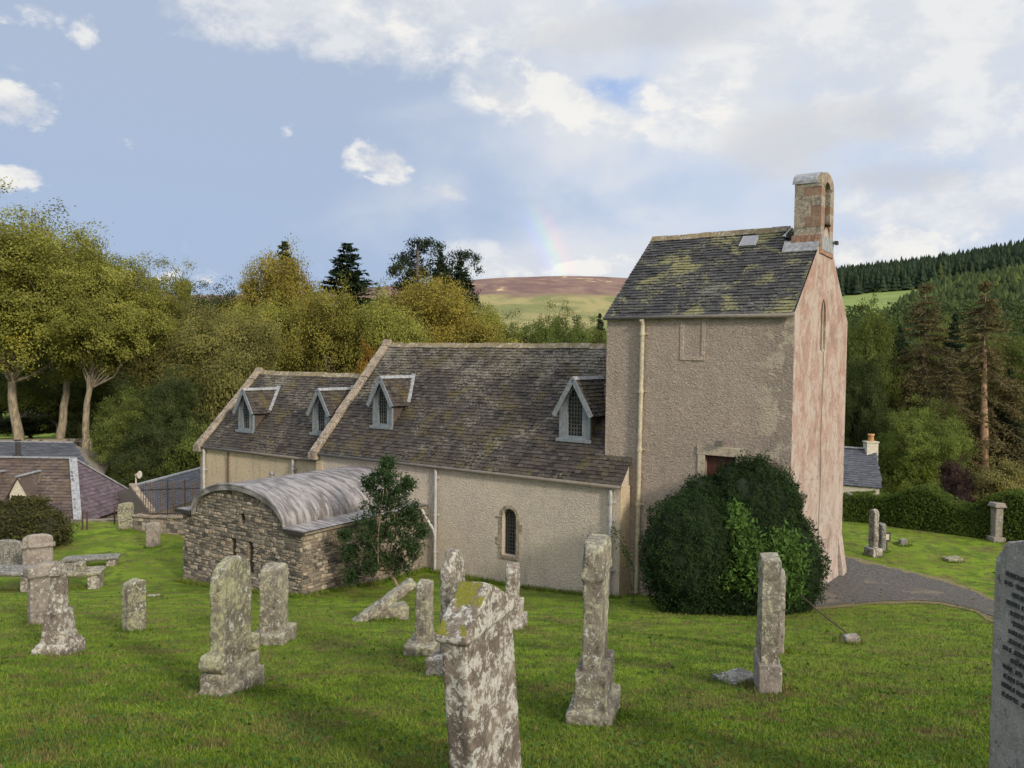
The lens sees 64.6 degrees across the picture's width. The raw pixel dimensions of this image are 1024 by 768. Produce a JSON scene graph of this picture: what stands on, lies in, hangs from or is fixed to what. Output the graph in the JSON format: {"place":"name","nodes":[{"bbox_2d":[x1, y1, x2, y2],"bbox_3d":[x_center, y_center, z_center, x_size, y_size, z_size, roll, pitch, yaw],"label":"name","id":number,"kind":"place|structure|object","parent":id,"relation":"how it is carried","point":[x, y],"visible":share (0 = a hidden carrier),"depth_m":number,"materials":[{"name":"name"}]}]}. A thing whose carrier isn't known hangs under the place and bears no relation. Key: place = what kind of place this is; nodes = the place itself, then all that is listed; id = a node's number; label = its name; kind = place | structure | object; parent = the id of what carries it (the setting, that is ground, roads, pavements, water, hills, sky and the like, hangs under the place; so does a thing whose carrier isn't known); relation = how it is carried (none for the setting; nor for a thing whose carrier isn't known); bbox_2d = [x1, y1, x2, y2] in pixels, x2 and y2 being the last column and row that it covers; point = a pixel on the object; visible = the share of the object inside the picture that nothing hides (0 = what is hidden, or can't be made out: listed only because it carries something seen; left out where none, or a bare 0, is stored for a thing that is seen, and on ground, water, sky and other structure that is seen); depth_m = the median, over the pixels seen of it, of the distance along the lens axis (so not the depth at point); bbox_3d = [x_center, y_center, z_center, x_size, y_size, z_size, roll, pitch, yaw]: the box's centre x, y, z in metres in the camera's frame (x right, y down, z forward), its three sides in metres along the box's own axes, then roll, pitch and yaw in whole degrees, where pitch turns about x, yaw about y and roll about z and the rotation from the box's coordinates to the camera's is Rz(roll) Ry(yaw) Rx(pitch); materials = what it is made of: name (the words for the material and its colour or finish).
{"place":"outdoors","nodes":[
{"label":"outdoors","id":0,"kind":"place"},
{"bbox_2d":[165,276,626,342],"bbox_3d":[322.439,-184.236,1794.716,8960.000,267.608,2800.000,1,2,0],"label":"moor hill","id":1,"kind":"structure","parent":0,"point":[585,296],"depth_m":1449.32,"materials":[{"name":"plant"}]},
{"bbox_2d":[0,383,1005,767],"bbox_3d":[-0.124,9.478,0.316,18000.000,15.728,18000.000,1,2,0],"label":"ground","id":2,"kind":"structure","parent":0,"point":[162,567],"depth_m":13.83,"materials":[{"name":"green plant"}]},
{"bbox_2d":[0,539,21,564],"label":"headstone","id":3,"kind":"object","parent":2,"relation":"on","point":[10,552],"visible":0.6,"depth_m":25.86,"materials":[{"name":"grey stone"}]},
{"bbox_2d":[0,565,29,591],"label":"table tomb","id":4,"kind":"object","parent":2,"relation":"on","point":[12,570],"visible":0.31,"depth_m":22.49,"materials":[{"name":"grey stone"}]},
{"bbox_2d":[0,413,73,438],"bbox_3d":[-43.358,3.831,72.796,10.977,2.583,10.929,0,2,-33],"label":"broadleaf tree","id":5,"kind":"object","parent":2,"relation":"on","point":[30,429],"visible":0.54,"depth_m":70.49,"materials":[{"name":"green plant"}]},
{"bbox_2d":[20,533,55,564],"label":"headstone","id":6,"kind":"object","parent":2,"relation":"on","point":[36,548],"visible":0.5,"depth_m":24.07,"materials":[{"name":"stone"}]},
{"bbox_2d":[23,561,54,624],"bbox_3d":[-8.618,3.987,14.905,0.252,1.420,0.633,2,2,35],"label":"headstone","id":7,"kind":"object","parent":2,"relation":"on","point":[38,581],"visible":0.41,"depth_m":14.75,"materials":[{"name":"stone"}]},
{"bbox_2d":[0,493,78,548],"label":"garden bush","id":8,"kind":"object","parent":2,"relation":"on","point":[22,517],"visible":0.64,"depth_m":29.84,"materials":[{"name":"green plant"}]},
{"bbox_2d":[0,438,91,450],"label":"field wall","id":9,"kind":"structure","parent":2,"relation":"on","point":[78,441],"depth_m":61.40,"materials":[{"name":"stone"}]},
{"bbox_2d":[0,439,110,476],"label":"slate house","id":10,"kind":"structure","parent":2,"relation":"on","point":[18,447],"depth_m":49.16,"materials":[{"name":"stone"}]},
{"bbox_2d":[31,561,85,655],"bbox_3d":[-6.332,3.219,11.313,0.498,1.506,0.556,1,2,-2],"label":"headstone","id":11,"kind":"object","parent":2,"relation":"on","point":[60,635],"visible":0.77,"depth_m":11.20,"materials":[{"name":"grey stone"}]},
{"bbox_2d":[0,177,123,440],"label":"broadleaf tree","id":12,"kind":"object","parent":2,"relation":"on","point":[16,359],"visible":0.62,"depth_m":56.36,"materials":[{"name":"green plant"}]},
{"bbox_2d":[0,456,128,518],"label":"slate house","id":13,"kind":"structure","parent":2,"relation":"on","point":[74,487],"depth_m":38.53,"materials":[{"name":"stone"}]},
{"bbox_2d":[0,216,130,438],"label":"broadleaf tree","id":14,"kind":"object","parent":2,"relation":"on","point":[62,424],"visible":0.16,"depth_m":57.80,"materials":[{"name":"green plant"}]},
{"bbox_2d":[0,353,143,430],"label":"broadleaf tree","id":15,"kind":"object","parent":2,"relation":"on","point":[32,394],"visible":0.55,"depth_m":67.61,"materials":[{"name":"green plant"}]},
{"bbox_2d":[52,409,111,448],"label":"bush","id":16,"kind":"object","parent":2,"relation":"on","point":[75,431],"visible":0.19,"depth_m":65.24,"materials":[{"name":"green plant"}]},
{"bbox_2d":[67,566,105,588],"bbox_3d":[-12.872,5.803,23.800,1.615,0.705,0.765,0,2,-14],"label":"table tomb","id":17,"kind":"object","parent":2,"relation":"on","point":[95,576],"visible":0.58,"depth_m":23.66,"materials":[{"name":"stone"}]},
{"bbox_2d":[72,561,86,570],"bbox_3d":[-12.703,5.371,23.799,0.327,0.320,0.286,1,2,0],"label":"stone block","id":18,"kind":"object","parent":17,"relation":"on","point":[79,566],"depth_m":23.69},
{"bbox_2d":[62,553,120,566],"bbox_3d":[-14.074,6.008,27.142,1.715,0.506,0.613,0,2,-17],"label":"table tomb","id":19,"kind":"object","parent":2,"relation":"on","point":[111,559],"visible":0.81,"depth_m":27.04,"materials":[{"name":"grey stone"}]},
{"bbox_2d":[66,518,116,522],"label":"retaining wall","id":20,"kind":"structure","parent":2,"relation":"on","point":[96,520],"depth_m":34.69,"materials":[{"name":"stone"}]},
{"bbox_2d":[30,244,205,448],"bbox_3d":[-28.255,-2.096,59.189,11.874,15.981,10.527,0,2,-31],"label":"broadleaf tree","id":21,"kind":"object","parent":2,"relation":"on","point":[127,307],"visible":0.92,"depth_m":57.12,"materials":[{"name":"green plant"}]},
{"bbox_2d":[117,502,133,529],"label":"headstone","id":22,"kind":"object","parent":2,"relation":"on","point":[125,514],"visible":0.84,"depth_m":32.77,"materials":[{"name":"yellow stone"}]},
{"bbox_2d":[121,578,146,631],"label":"headstone","id":23,"kind":"object","parent":2,"relation":"on","point":[133,602],"visible":0.69,"depth_m":14.15,"materials":[{"name":"grey stone"}]},
{"bbox_2d":[81,384,194,479],"bbox_3d":[-24.101,4.081,52.578,7.294,8.450,7.261,-1,2,-34],"label":"broadleaf tree","id":24,"kind":"object","parent":2,"relation":"on","point":[116,427],"visible":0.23,"depth_m":50.34,"materials":[{"name":"green plant"}]},
{"bbox_2d":[104,411,197,487],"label":"broadleaf tree","id":25,"kind":"object","parent":2,"relation":"on","point":[143,456],"visible":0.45,"depth_m":47.19,"materials":[{"name":"green plant"}]},
{"bbox_2d":[145,522,160,546],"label":"headstone","id":26,"kind":"object","parent":2,"relation":"on","point":[153,533],"visible":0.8,"depth_m":29.95,"materials":[{"name":"stone"}]},
{"bbox_2d":[133,513,182,534],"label":"yard wall","id":27,"kind":"structure","parent":2,"relation":"on","point":[171,523],"depth_m":32.36,"materials":[{"name":"stone"}]},
{"bbox_2d":[140,480,200,515],"bbox_3d":[-13.695,4.600,32.428,3.096,1.713,0.058,1,2,21],"label":"iron railing","id":28,"kind":"object","parent":27,"relation":"on","point":[167,489],"visible":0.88,"depth_m":32.45,"materials":[{"name":"brown metal"}]},
{"bbox_2d":[117,467,200,513],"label":"grey wing","id":29,"kind":"structure","parent":2,"relation":"on","point":[133,493],"depth_m":39.31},
{"bbox_2d":[120,361,221,446],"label":"broadleaf tree","id":30,"kind":"object","parent":2,"relation":"on","point":[180,414],"visible":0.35,"depth_m":51.47,"materials":[{"name":"green plant"}]},
{"bbox_2d":[107,288,246,410],"bbox_3d":[-24.599,0.858,61.900,11.399,17.035,11.453,-1,2,-35],"label":"birch tree","id":31,"kind":"object","parent":2,"relation":"on","point":[154,365],"visible":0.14,"depth_m":59.41,"materials":[{"name":"green plant"}]},
{"bbox_2d":[151,415,208,477],"bbox_3d":[-18.600,5.276,47.320,4.680,7.061,4.788,1,2,-4],"label":"bush","id":32,"kind":"object","parent":2,"relation":"on","point":[190,457],"visible":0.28,"depth_m":46.01,"materials":[{"name":"green plant"}]},
{"bbox_2d":[123,276,240,394],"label":"broadleaf tree","id":33,"kind":"object","parent":2,"relation":"on","point":[211,300],"visible":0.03,"depth_m":107.41,"materials":[{"name":"green plant"}]},
{"bbox_2d":[174,341,252,437],"bbox_3d":[-20.286,2.996,54.943,6.259,11.924,6.403,-1,2,-39],"label":"bush","id":34,"kind":"object","parent":2,"relation":"on","point":[219,395],"visible":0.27,"depth_m":53.55,"materials":[{"name":"green plant"}]},
{"bbox_2d":[151,299,291,419],"bbox_3d":[-20.624,1.670,58.080,9.821,15.645,9.775,1,2,14],"label":"birch tree","id":35,"kind":"object","parent":2,"relation":"on","point":[208,344],"visible":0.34,"depth_m":56.47,"materials":[{"name":"green plant"}]},
{"bbox_2d":[194,555,264,695],"bbox_3d":[-3.055,2.708,8.804,0.358,1.674,0.940,1,2,9],"label":"headstone","id":36,"kind":"object","parent":2,"relation":"on","point":[229,662],"visible":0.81,"depth_m":8.64,"materials":[{"name":"stone"}]},
{"bbox_2d":[218,286,300,370],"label":"birch tree","id":37,"kind":"object","parent":2,"relation":"on","point":[271,314],"visible":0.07,"depth_m":65.19,"materials":[{"name":"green plant"}]},
{"bbox_2d":[214,233,337,370],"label":"birch tree","id":38,"kind":"object","parent":2,"relation":"on","point":[271,275],"visible":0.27,"depth_m":75.39,"materials":[{"name":"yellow plant"}]},
{"bbox_2d":[255,562,296,645],"bbox_3d":[-3.800,3.597,12.937,0.539,1.471,0.724,1,2,4],"label":"headstone","id":39,"kind":"object","parent":2,"relation":"on","point":[276,627],"visible":0.76,"depth_m":12.73,"materials":[{"name":"stone"}]},
{"bbox_2d":[267,241,295,294],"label":"spruce tree","id":40,"kind":"object","parent":2,"relation":"on","point":[285,246],"visible":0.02,"depth_m":99.29,"materials":[{"name":"green plant"}]},
{"bbox_2d":[268,270,377,372],"bbox_3d":[-15.331,0.117,66.270,10.112,18.607,10.160,0,2,-11],"label":"birch tree","id":41,"kind":"object","parent":2,"relation":"on","point":[326,323],"visible":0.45,"depth_m":64.15,"materials":[{"name":"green plant"}]},
{"bbox_2d":[318,243,376,313],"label":"spruce tree","id":42,"kind":"object","parent":2,"relation":"on","point":[349,261],"visible":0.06,"depth_m":86.86,"materials":[{"name":"green plant"}]},
{"bbox_2d":[354,335,376,373],"bbox_3d":[-11.152,2.507,60.228,3.243,12.972,3.318,1,2,2],"label":"bush","id":43,"kind":"object","parent":2,"relation":"on","point":[367,357],"visible":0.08,"depth_m":59.30,"materials":[{"name":"orange plant"}]},
{"bbox_2d":[342,277,395,338],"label":"broadleaf tree","id":44,"kind":"object","parent":2,"relation":"on","point":[375,291],"visible":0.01,"depth_m":81.79,"materials":[{"name":"green plant"}]},
{"bbox_2d":[332,453,431,587],"bbox_3d":[-3.546,3.935,22.364,2.681,4.105,1.526,1,2,0],"label":"rowan tree","id":45,"kind":"object","parent":2,"relation":"on","point":[386,498],"visible":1,"depth_m":22.19,"materials":[{"name":"green plant"}]},
{"bbox_2d":[336,287,437,371],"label":"birch tree","id":46,"kind":"object","parent":2,"relation":"on","point":[386,325],"visible":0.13,"depth_m":63.88,"materials":[{"name":"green plant"}]},
{"bbox_2d":[370,601,408,619],"bbox_3d":[-2.564,4.794,16.903,0.819,0.413,0.467,0,2,-14],"label":"stone block","id":47,"kind":"object","parent":2,"relation":"on","point":[400,609],"depth_m":16.75,"materials":[{"name":"stone"}]},
{"bbox_2d":[351,578,416,621],"bbox_3d":[-2.603,4.453,16.518,1.497,0.194,0.356,-33,15,-21],"label":"fallen slab","id":48,"kind":"object","parent":47,"relation":"on","point":[390,598],"depth_m":16.45,"materials":[{"name":"stone"}]},
{"bbox_2d":[172,567,621,598],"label":"wall foot grass","id":49,"kind":"structure","parent":2,"relation":"on","point":[366,584],"depth_m":24.02,"materials":[{"name":"plant"}]},
{"bbox_2d":[386,234,450,300],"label":"pine tree","id":50,"kind":"object","parent":2,"relation":"on","point":[406,259],"visible":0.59,"depth_m":91.26,"materials":[{"name":"green plant"}]},
{"bbox_2d":[403,579,439,656],"bbox_3d":[-1.251,3.434,11.576,0.457,1.273,0.681,1,2,9],"label":"headstone","id":51,"kind":"object","parent":2,"relation":"on","point":[421,641],"visible":0.64,"depth_m":11.41,"materials":[{"name":"stone"}]},
{"bbox_2d":[355,264,510,342],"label":"birch tree","id":52,"kind":"object","parent":2,"relation":"on","point":[448,307],"visible":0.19,"depth_m":77.33,"materials":[{"name":"yellow plant"}]},
{"bbox_2d":[425,549,464,675],"bbox_3d":[-0.735,2.894,10.000,0.375,1.729,0.815,1,2,21],"label":"headstone","id":53,"kind":"object","parent":2,"relation":"on","point":[452,574],"visible":0.36,"depth_m":9.79,"materials":[{"name":"white stone"}]},
{"bbox_2d":[432,247,483,310],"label":"pine tree","id":54,"kind":"object","parent":2,"relation":"on","point":[448,271],"visible":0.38,"depth_m":93.16,"materials":[{"name":"green plant"}]},
{"bbox_2d":[447,260,479,342],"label":"spruce tree","id":55,"kind":"object","parent":2,"relation":"on","point":[458,273],"visible":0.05,"depth_m":92.24,"materials":[{"name":"green plant"}]},
{"bbox_2d":[431,291,523,343],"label":"birch tree","id":56,"kind":"object","parent":2,"relation":"on","point":[490,316],"visible":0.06,"depth_m":89.15,"materials":[{"name":"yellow plant"}]},
{"bbox_2d":[434,581,521,767],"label":"headstone","id":57,"kind":"object","parent":2,"relation":"on","point":[473,635],"visible":1,"depth_m":5.31,"materials":[{"name":"white stone"}]},
{"bbox_2d":[0,586,990,767],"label":"fallen leaves","id":58,"kind":"object","parent":2,"relation":"on","point":[536,727],"visible":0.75,"depth_m":7.46,"materials":[{"name":"brown plant"}]},
{"bbox_2d":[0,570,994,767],"bbox_3d":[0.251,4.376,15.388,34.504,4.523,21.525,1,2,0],"label":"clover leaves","id":59,"kind":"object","parent":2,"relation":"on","point":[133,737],"visible":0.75,"depth_m":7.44,"materials":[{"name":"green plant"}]},
{"bbox_2d":[174,172,846,595],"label":"church","id":60,"kind":"structure","parent":2,"relation":"on","point":[538,462],"depth_m":23.81,"materials":[{"name":"paint"}]},
{"bbox_2d":[505,509,515,554],"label":"window","id":61,"kind":"structure","parent":60,"relation":"in","point":[510,524],"depth_m":24.75,"materials":[{"name":"black glass"}]},
{"bbox_2d":[707,455,735,476],"bbox_3d":[5.614,2.907,21.676,0.832,2.000,0.040,2,2,34],"label":"door","id":62,"kind":"structure","parent":60,"relation":"in","point":[711,460],"depth_m":21.75,"materials":[{"name":"wood"}]},
{"bbox_2d":[24,527,1004,720],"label":"grass tufts","id":63,"kind":"object","parent":2,"relation":"on","point":[396,619],"visible":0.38,"depth_m":13.71,"materials":[{"name":"plant"}]},
{"bbox_2d":[505,562,527,629],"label":"headstone","id":64,"kind":"object","parent":2,"relation":"on","point":[512,590],"visible":0.44,"depth_m":15.42,"materials":[{"name":"white stone"}]},
{"bbox_2d":[491,306,548,342],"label":"broadleaf tree","id":65,"kind":"object","parent":2,"relation":"on","point":[524,337],"visible":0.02,"depth_m":94.31,"materials":[{"name":"green plant"}]},
{"bbox_2d":[525,299,591,343],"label":"broadleaf tree","id":66,"kind":"object","parent":2,"relation":"on","point":[558,335],"visible":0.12,"depth_m":90.59,"materials":[{"name":"green plant"}]},
{"bbox_2d":[565,312,606,343],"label":"broadleaf tree","id":67,"kind":"object","parent":2,"relation":"on","point":[593,340],"visible":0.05,"depth_m":109.42,"materials":[{"name":"green plant"}]},
{"bbox_2d":[565,533,620,726],"bbox_3d":[0.795,2.408,7.714,0.439,1.928,0.872,1,0,13],"label":"headstone","id":68,"kind":"object","parent":2,"relation":"on","point":[595,699],"visible":0.88,"depth_m":7.41,"materials":[{"name":"stone"}]},
{"bbox_2d":[610,526,634,603],"bbox_3d":[2.864,4.701,21.116,0.690,2.064,0.440,1,2,0],"label":"wall shrub","id":69,"kind":"object","parent":2,"relation":"on","point":[627,552],"visible":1,"depth_m":21.06,"materials":[{"name":"green plant"}]},
{"bbox_2d":[712,667,752,684],"bbox_3d":[2.705,3.578,9.743,0.518,0.189,0.375,0,2,-29],"label":"stone block","id":70,"kind":"object","parent":2,"relation":"on","point":[736,673],"depth_m":9.74,"materials":[{"name":"stone"}]},
{"bbox_2d":[636,449,831,615],"bbox_3d":[5.420,4.144,20.060,5.034,5.127,3.525,1,2,0],"label":"yew bush","id":71,"kind":"object","parent":2,"relation":"on","point":[685,543],"visible":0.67,"depth_m":19.18,"materials":[{"name":"green plant"}]},
{"bbox_2d":[710,497,818,610],"bbox_3d":[5.769,4.125,18.835,2.589,2.883,1.857,1,2,20],"label":"laurel shrub","id":72,"kind":"object","parent":2,"relation":"on","point":[788,555],"visible":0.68,"depth_m":18.76,"materials":[{"name":"green plant"}]},
{"bbox_2d":[753,552,781,693],"bbox_3d":[2.951,2.845,9.323,0.278,1.738,0.614,1,1,12],"label":"headstone","id":73,"kind":"object","parent":2,"relation":"on","point":[767,672],"visible":0.83,"depth_m":9.10,"materials":[{"name":"stone"}]},
{"bbox_2d":[779,568,785,653],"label":"headstone","id":74,"kind":"object","parent":2,"relation":"on","point":[782,604],"visible":0.31,"depth_m":12.29,"materials":[{"name":"stone"}]},
{"bbox_2d":[841,633,860,642],"bbox_3d":[5.743,4.354,13.728,0.282,0.235,0.231,1,2,0],"label":"stone block","id":75,"kind":"object","parent":2,"relation":"on","point":[853,637],"depth_m":13.64,"materials":[{"name":"stone"}]},
{"bbox_2d":[843,434,881,493],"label":"white cottage","id":76,"kind":"structure","parent":2,"relation":"on","point":[861,472],"depth_m":53.78,"materials":[{"name":"grey stone"}]},
{"bbox_2d":[844,335,895,461],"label":"broadleaf tree","id":77,"kind":"object","parent":2,"relation":"on","point":[861,421],"visible":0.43,"depth_m":60.73,"materials":[{"name":"green plant"}]},
{"bbox_2d":[864,509,882,557],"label":"headstone","id":78,"kind":"object","parent":2,"relation":"on","point":[872,549],"visible":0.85,"depth_m":27.68,"materials":[{"name":"white stone"}]},
{"bbox_2d":[878,522,886,551],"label":"headstone","id":79,"kind":"object","parent":2,"relation":"on","point":[882,530],"visible":0.48,"depth_m":28.38,"materials":[{"name":"grey stone"}]},
{"bbox_2d":[846,288,920,485],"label":"broadleaf tree","id":80,"kind":"object","parent":2,"relation":"on","point":[880,331],"visible":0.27,"depth_m":69.92,"materials":[{"name":"green plant"}]},
{"bbox_2d":[887,325,916,439],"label":"spruce tree","id":81,"kind":"object","parent":2,"relation":"on","point":[898,348],"visible":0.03,"depth_m":81.69,"materials":[{"name":"green plant"}]},
{"bbox_2d":[813,555,993,621],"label":"path verge","id":82,"kind":"structure","parent":2,"relation":"on","point":[984,615],"depth_m":21.61,"materials":[{"name":"plant"}]},
{"bbox_2d":[861,393,983,493],"bbox_3d":[28.393,5.721,56.167,8.269,10.485,8.233,1,2,12],"label":"broadleaf tree","id":83,"kind":"object","parent":2,"relation":"on","point":[919,452],"visible":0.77,"depth_m":55.19,"materials":[{"name":"green plant"}]},
{"bbox_2d":[876,283,978,492],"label":"larch tree","id":84,"kind":"object","parent":2,"relation":"on","point":[923,355],"visible":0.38,"depth_m":69.46,"materials":[{"name":"green plant"}]},
{"bbox_2d":[842,483,1023,542],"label":"hedge","id":85,"kind":"object","parent":2,"relation":"on","point":[929,507],"visible":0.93,"depth_m":31.96,"materials":[{"name":"green plant"}]},
{"bbox_2d":[906,311,974,416],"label":"broadleaf tree","id":86,"kind":"object","parent":2,"relation":"on","point":[935,343],"visible":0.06,"depth_m":108.63,"materials":[{"name":"green plant"}]},
{"bbox_2d":[892,347,994,482],"bbox_3d":[34.155,4.396,64.087,9.256,14.629,9.556,0,2,-28],"label":"larch tree","id":87,"kind":"object","parent":2,"relation":"on","point":[955,390],"visible":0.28,"depth_m":63.48,"materials":[{"name":"green plant"}]},
{"bbox_2d":[929,313,978,412],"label":"spruce tree","id":88,"kind":"object","parent":2,"relation":"on","point":[954,345],"visible":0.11,"depth_m":83.55,"materials":[{"name":"green plant"}]},
{"bbox_2d":[934,454,989,503],"bbox_3d":[25.546,6.628,45.965,3.403,5.290,3.481,2,3,41],"label":"bush","id":89,"kind":"object","parent":2,"relation":"on","point":[953,477],"visible":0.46,"depth_m":45.92,"materials":[{"name":"purple plant"}]},
{"bbox_2d":[937,281,1023,488],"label":"larch tree","id":90,"kind":"object","parent":2,"relation":"on","point":[974,358],"visible":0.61,"depth_m":65.16,"materials":[{"name":"green plant"}]},
{"bbox_2d":[979,349,988,475],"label":"tree trunk","id":91,"kind":"object","parent":2,"relation":"on","point":[983,426],"visible":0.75,"depth_m":63.61,"materials":[{"name":"brown plant"}]},
{"bbox_2d":[959,322,1023,425],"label":"birch tree","id":92,"kind":"object","parent":2,"relation":"on","point":[990,344],"visible":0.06,"depth_m":84.77,"materials":[{"name":"green plant"}]},
{"bbox_2d":[966,454,1023,502],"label":"bush","id":93,"kind":"object","parent":2,"relation":"on","point":[1005,474],"visible":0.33,"depth_m":44.50,"materials":[{"name":"green plant"}]},
{"bbox_2d":[967,317,1023,452],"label":"broadleaf tree","id":94,"kind":"object","parent":2,"relation":"on","point":[1010,349],"visible":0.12,"depth_m":69.83,"materials":[{"name":"green plant"}]},
{"bbox_2d":[986,501,1006,542],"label":"headstone","id":95,"kind":"object","parent":2,"relation":"on","point":[996,521],"visible":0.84,"depth_m":30.30,"materials":[{"name":"stone"}]},
{"bbox_2d":[977,368,1023,485],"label":"spruce tree","id":96,"kind":"object","parent":2,"relation":"on","point":[1008,420],"visible":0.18,"depth_m":65.59,"materials":[{"name":"green plant"}]},
{"bbox_2d":[989,540,1023,767],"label":"inscribed headstone","id":97,"kind":"object","parent":2,"relation":"on","point":[1006,748],"visible":1,"depth_m":5.01,"materials":[{"name":"grey stone"}]},
{"bbox_2d":[0,0,1023,294],"label":"sky","id":98,"kind":"structure","parent":0,"point":[534,138],"materials":[{"name":"blue"}]},
{"bbox_2d":[842,288,917,313],"bbox_3d":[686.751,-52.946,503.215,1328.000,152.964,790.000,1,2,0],"label":"plantation hill","id":99,"kind":"structure","parent":0,"point":[893,296],"depth_m":460.71,"materials":[{"name":"plant"}]},
{"bbox_2d":[836,238,1023,295],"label":"conifer plantation","id":100,"kind":"object","parent":99,"relation":"on","point":[896,274],"visible":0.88,"depth_m":514.43,"materials":[{"name":"green plant"}]},
{"bbox_2d":[845,292,1023,368],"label":"wood","id":101,"kind":"object","parent":99,"relation":"on","point":[1012,316],"visible":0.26,"depth_m":285.63,"materials":[{"name":"green plant"}]},
{"bbox_2d":[896,263,1023,313],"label":"young plantation","id":102,"kind":"object","parent":99,"relation":"on","point":[1008,280],"visible":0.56,"depth_m":401.23,"materials":[{"name":"green plant"}]},
{"bbox_2d":[813,557,993,618],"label":"path","id":103,"kind":"structure","parent":0,"point":[865,583],"depth_m":23.50,"materials":[{"name":"asphalt"}]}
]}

